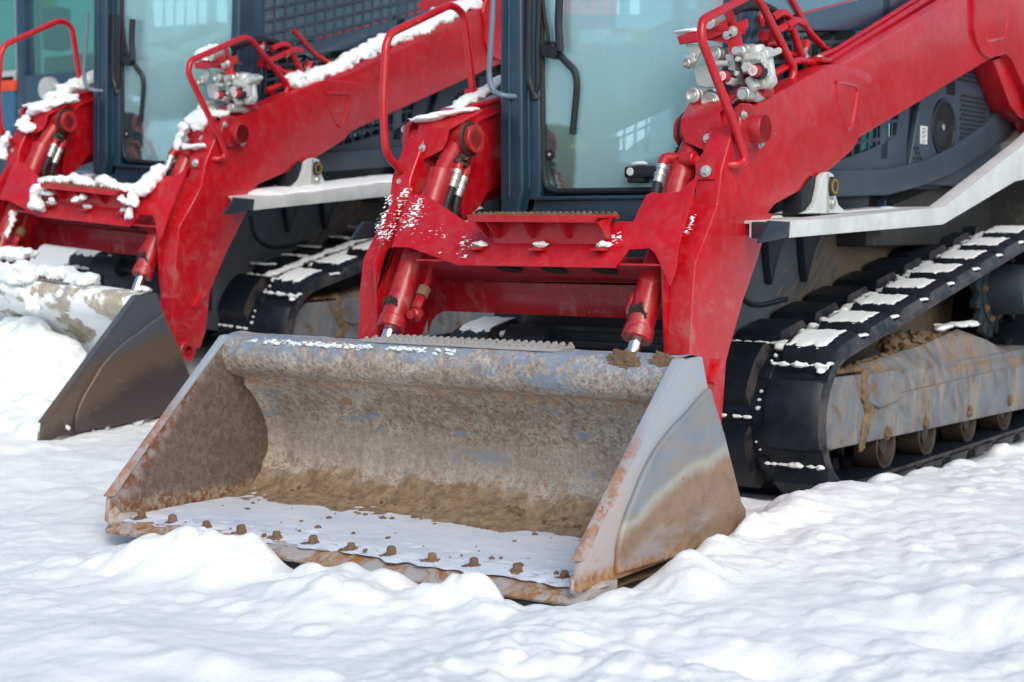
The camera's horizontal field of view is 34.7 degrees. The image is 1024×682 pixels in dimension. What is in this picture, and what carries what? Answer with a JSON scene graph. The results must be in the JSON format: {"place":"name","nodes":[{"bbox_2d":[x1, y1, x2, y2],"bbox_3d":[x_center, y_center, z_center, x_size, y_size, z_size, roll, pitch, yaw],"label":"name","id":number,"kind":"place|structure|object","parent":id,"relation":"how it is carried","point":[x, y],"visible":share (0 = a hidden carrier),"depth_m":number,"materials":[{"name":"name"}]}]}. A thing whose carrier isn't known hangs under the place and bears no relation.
{"place":"outdoors","nodes":[
{"label":"outdoors","id":0,"kind":"place"},
{"bbox_2d":[0,117,1023,681],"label":"snow ground","id":1,"kind":"structure","parent":0,"point":[908,577],"depth_m":4.74,"materials":[{"name":"white snow"}]},
{"bbox_2d":[0,0,93,248],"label":"loader","id":2,"kind":"object","parent":1,"relation":"on","point":[44,59],"visible":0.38,"depth_m":15.04,"materials":[{"name":"metal"}]},
{"bbox_2d":[0,0,93,74],"bbox_3d":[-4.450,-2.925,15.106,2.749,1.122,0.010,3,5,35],"label":"window","id":3,"kind":"structure","parent":2,"relation":"in","point":[53,51],"depth_m":14.92,"materials":[{"name":"teal glass"}]},
{"bbox_2d":[0,0,619,440],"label":"track loader","id":4,"kind":"object","parent":1,"relation":"on","point":[238,176],"visible":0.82,"depth_m":9.37,"materials":[{"name":"red metal"}]},
{"bbox_2d":[104,0,1023,605],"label":"track loader","id":5,"kind":"object","parent":1,"relation":"on","point":[786,256],"visible":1,"depth_m":6.47,"materials":[{"name":"red paint"}]}
]}

